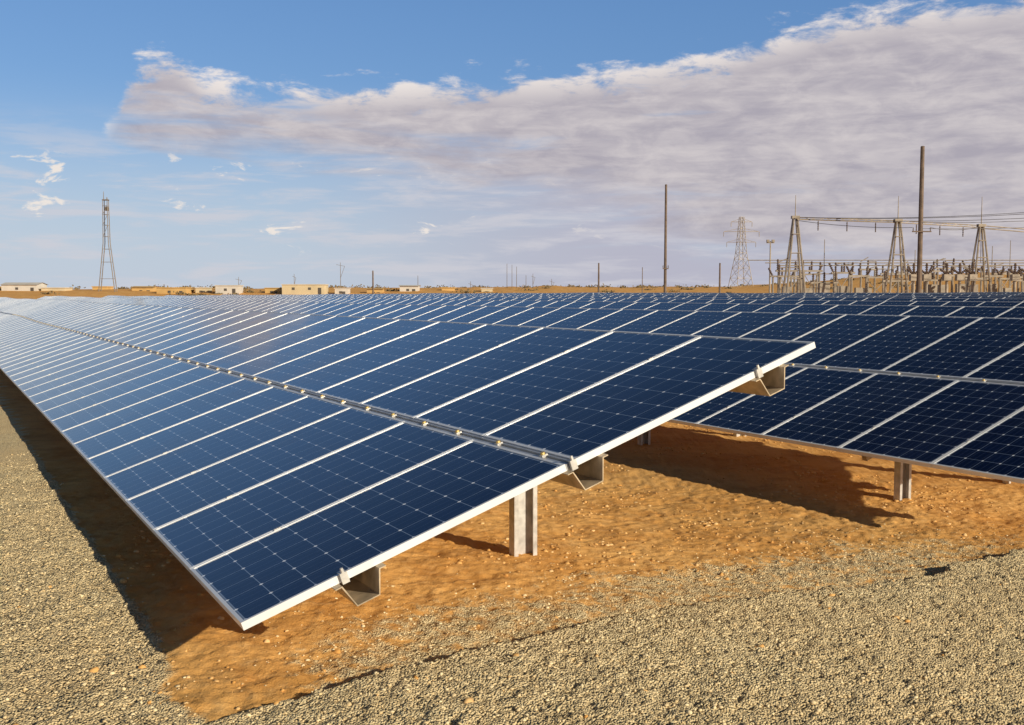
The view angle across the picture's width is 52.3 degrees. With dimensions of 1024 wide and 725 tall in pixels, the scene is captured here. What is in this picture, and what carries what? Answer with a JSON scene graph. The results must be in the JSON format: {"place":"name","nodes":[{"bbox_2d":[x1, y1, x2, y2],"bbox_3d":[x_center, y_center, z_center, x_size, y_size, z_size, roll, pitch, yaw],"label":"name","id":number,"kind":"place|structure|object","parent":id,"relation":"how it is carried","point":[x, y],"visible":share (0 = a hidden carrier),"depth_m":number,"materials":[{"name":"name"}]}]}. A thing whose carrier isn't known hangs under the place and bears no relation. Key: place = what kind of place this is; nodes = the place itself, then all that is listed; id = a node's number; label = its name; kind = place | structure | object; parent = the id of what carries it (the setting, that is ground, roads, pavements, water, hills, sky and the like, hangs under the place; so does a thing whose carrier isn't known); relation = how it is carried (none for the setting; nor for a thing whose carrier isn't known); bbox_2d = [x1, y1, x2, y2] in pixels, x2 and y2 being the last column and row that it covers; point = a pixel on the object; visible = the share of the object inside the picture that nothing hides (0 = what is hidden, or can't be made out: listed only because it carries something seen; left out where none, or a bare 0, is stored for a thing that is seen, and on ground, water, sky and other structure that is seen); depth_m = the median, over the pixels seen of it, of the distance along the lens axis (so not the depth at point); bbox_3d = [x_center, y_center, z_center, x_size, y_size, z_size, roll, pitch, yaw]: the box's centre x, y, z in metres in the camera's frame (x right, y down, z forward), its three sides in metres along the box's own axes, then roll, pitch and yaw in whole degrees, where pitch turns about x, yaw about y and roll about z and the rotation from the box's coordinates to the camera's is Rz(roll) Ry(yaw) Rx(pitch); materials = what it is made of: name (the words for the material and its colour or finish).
{"place":"outdoors","nodes":[
{"label":"outdoors","id":0,"kind":"place"},
{"bbox_2d":[0,272,1023,724],"bbox_3d":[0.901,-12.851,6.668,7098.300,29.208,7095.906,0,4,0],"label":"ground","id":1,"kind":"structure","parent":0,"point":[422,578],"depth_m":6.55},
{"bbox_2d":[0,282,47,290],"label":"site cabin","id":2,"kind":"object","parent":1,"relation":"on","point":[20,286],"visible":0.88,"depth_m":221.94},
{"bbox_2d":[40,287,72,290],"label":"site cabin","id":3,"kind":"object","parent":1,"relation":"on","point":[56,288],"visible":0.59,"depth_m":222.46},
{"bbox_2d":[91,286,113,289],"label":"site cabin","id":4,"kind":"object","parent":1,"relation":"on","point":[103,287],"visible":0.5,"depth_m":232.42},
{"bbox_2d":[98,191,117,291],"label":"lattice mast","id":5,"kind":"object","parent":1,"relation":"on","point":[106,209],"visible":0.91,"depth_m":218.64,"materials":[{"name":"metal"}]},
{"bbox_2d":[130,286,157,290],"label":"site cabin","id":6,"kind":"object","parent":1,"relation":"on","point":[144,288],"visible":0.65,"depth_m":225.45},
{"bbox_2d":[156,287,193,293],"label":"site cabin","id":7,"kind":"object","parent":1,"relation":"on","point":[167,290],"visible":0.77,"depth_m":216.98,"materials":[{"name":"beige paint"}]},
{"bbox_2d":[195,287,212,292],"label":"site cabin","id":8,"kind":"object","parent":1,"relation":"on","point":[203,289],"visible":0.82,"depth_m":219.96,"materials":[{"name":"beige paint"}]},
{"bbox_2d":[214,285,243,293],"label":"site cabin","id":9,"kind":"object","parent":1,"relation":"on","point":[227,289],"visible":0.8,"depth_m":217.47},
{"bbox_2d":[265,288,281,292],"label":"site cabin","id":10,"kind":"object","parent":1,"relation":"on","point":[273,290],"visible":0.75,"depth_m":221.97,"materials":[{"name":"beige paint"}]},
{"bbox_2d":[281,284,328,294],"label":"warehouse","id":11,"kind":"structure","parent":1,"relation":"on","point":[302,289],"depth_m":216.97,"materials":[{"name":"beige paint"}]},
{"bbox_2d":[336,262,344,287],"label":"antenna mast","id":12,"kind":"object","parent":1,"relation":"on","point":[340,273],"visible":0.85,"depth_m":249.08,"materials":[{"name":"metal"}]},
{"bbox_2d":[334,288,350,293],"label":"site cabin","id":13,"kind":"object","parent":1,"relation":"on","point":[342,290],"visible":0.82,"depth_m":219.98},
{"bbox_2d":[372,271,373,293],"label":"utility pole","id":14,"kind":"object","parent":1,"relation":"on","point":[372,282],"visible":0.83,"depth_m":199.32,"materials":[{"name":"brown wood"}]},
{"bbox_2d":[366,288,384,292],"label":"site cabin","id":15,"kind":"object","parent":1,"relation":"on","point":[377,290],"visible":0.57,"depth_m":223.98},
{"bbox_2d":[0,297,815,629],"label":"solar panel array","id":16,"kind":"object","parent":1,"relation":"on","point":[252,467],"visible":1,"depth_m":8.04,"materials":[{"name":"blue glass"}]},
{"bbox_2d":[399,285,420,291],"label":"site cabin","id":17,"kind":"object","parent":1,"relation":"on","point":[407,288],"visible":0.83,"depth_m":227.43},
{"bbox_2d":[441,287,455,290],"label":"site cabin","id":18,"kind":"object","parent":1,"relation":"on","point":[449,288],"visible":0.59,"depth_m":229.92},
{"bbox_2d":[481,288,492,291],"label":"site cabin","id":19,"kind":"object","parent":1,"relation":"on","point":[486,289],"visible":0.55,"depth_m":227.94,"materials":[{"name":"beige paint"}]},
{"bbox_2d":[0,270,1023,295],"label":"distant shrubs","id":20,"kind":"object","parent":1,"relation":"on","point":[461,290],"visible":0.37,"depth_m":238.37,"materials":[{"name":"plant"}]},
{"bbox_2d":[7,424,1023,724],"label":"earth clods","id":21,"kind":"object","parent":1,"relation":"on","point":[467,700],"visible":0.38,"depth_m":9.06,"materials":[{"name":"brown soil"}]},
{"bbox_2d":[38,296,1023,500],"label":"solar panel array","id":22,"kind":"object","parent":1,"relation":"on","point":[903,393],"visible":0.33,"depth_m":12.63,"materials":[{"name":"blue glass"}]},
{"bbox_2d":[102,295,1023,317],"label":"solar panel array","id":23,"kind":"object","parent":1,"relation":"on","point":[982,311],"visible":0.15,"depth_m":28.60,"materials":[{"name":"blue glass"}]},
{"bbox_2d":[166,295,1023,306],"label":"solar panel array","id":24,"kind":"object","parent":1,"relation":"on","point":[952,303],"visible":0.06,"depth_m":38.26,"materials":[{"name":"blue glass"}]},
{"bbox_2d":[598,263,599,292],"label":"utility pole","id":25,"kind":"object","parent":1,"relation":"on","point":[598,277],"visible":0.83,"depth_m":169.37,"materials":[{"name":"brown wood"}]},
{"bbox_2d":[420,293,782,294],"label":"solar panel array","id":26,"kind":"object","parent":1,"relation":"on","point":[628,293],"visible":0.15,"depth_m":101.21,"materials":[{"name":"blue glass"}]},
{"bbox_2d":[223,294,1023,301],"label":"solar panel array","id":27,"kind":"object","parent":1,"relation":"on","point":[876,299],"visible":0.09,"depth_m":46.41,"materials":[{"name":"blue glass"}]},
{"bbox_2d":[276,294,1023,298],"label":"solar panel array","id":28,"kind":"object","parent":1,"relation":"on","point":[684,296],"visible":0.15,"depth_m":62.59,"materials":[{"name":"blue glass"}]},
{"bbox_2d":[663,184,668,292],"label":"utility pole","id":29,"kind":"object","parent":1,"relation":"on","point":[665,268],"visible":0.97,"depth_m":129.19,"materials":[{"name":"brown wood"}]},
{"bbox_2d":[348,294,1023,296],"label":"solar panel array","id":30,"kind":"object","parent":1,"relation":"on","point":[738,295],"visible":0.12,"depth_m":66.37,"materials":[{"name":"blue glass"}]},
{"bbox_2d":[400,294,1023,295],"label":"solar panel array","id":31,"kind":"object","parent":1,"relation":"on","point":[788,294],"visible":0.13,"depth_m":72.40,"materials":[{"name":"blue glass"}]},
{"bbox_2d":[719,263,720,292],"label":"utility pole","id":32,"kind":"object","parent":1,"relation":"on","point":[719,277],"visible":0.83,"depth_m":159.39,"materials":[{"name":"brown wood"}]},
{"bbox_2d":[723,217,759,286],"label":"transmission tower","id":33,"kind":"structure","parent":1,"relation":"on","point":[742,231],"depth_m":258.32,"materials":[{"name":"metal"}]},
{"bbox_2d":[464,292,1023,293],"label":"solar panel array","id":34,"kind":"object","parent":1,"relation":"on","point":[792,293],"visible":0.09,"depth_m":87.74,"materials":[{"name":"blue glass"}]},
{"bbox_2d":[766,240,774,292],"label":"floodlight mast","id":35,"kind":"object","parent":1,"relation":"on","point":[769,241],"visible":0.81,"depth_m":149.34,"materials":[{"name":"metal"}]},
{"bbox_2d":[748,239,1023,292],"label":"substation switchgear","id":36,"kind":"object","parent":1,"relation":"on","point":[1014,276],"visible":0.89,"depth_m":120.35,"materials":[{"name":"metal"}]},
{"bbox_2d":[782,195,1023,292],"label":"substation gantry","id":37,"kind":"object","parent":1,"relation":"on","point":[895,222],"visible":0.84,"depth_m":111.03,"materials":[{"name":"metal"}]},
{"bbox_2d":[795,212,1023,261],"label":"overhead wires","id":38,"kind":"object","parent":37,"relation":"attached to","point":[924,222],"visible":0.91,"depth_m":104.44,"materials":[{"name":"metal"}]},
{"bbox_2d":[912,146,930,292],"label":"utility pole","id":39,"kind":"object","parent":1,"relation":"on","point":[920,231],"visible":0.99,"depth_m":104.13,"materials":[{"name":"brown wood"}]},
{"bbox_2d":[944,292,1012,292],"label":"solar panel array","id":40,"kind":"object","parent":1,"relation":"on","point":[978,292],"visible":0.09,"depth_m":84.20,"materials":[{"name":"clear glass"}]},
{"bbox_2d":[0,451,1023,724],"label":"gravel","id":41,"kind":"structure","parent":0,"point":[516,707],"depth_m":5.70,"materials":[{"name":"beige gravel"}]},
{"bbox_2d":[0,0,1023,288],"label":"sky","id":42,"kind":"structure","parent":0,"point":[262,143],"materials":[{"name":"blue"}]}
]}

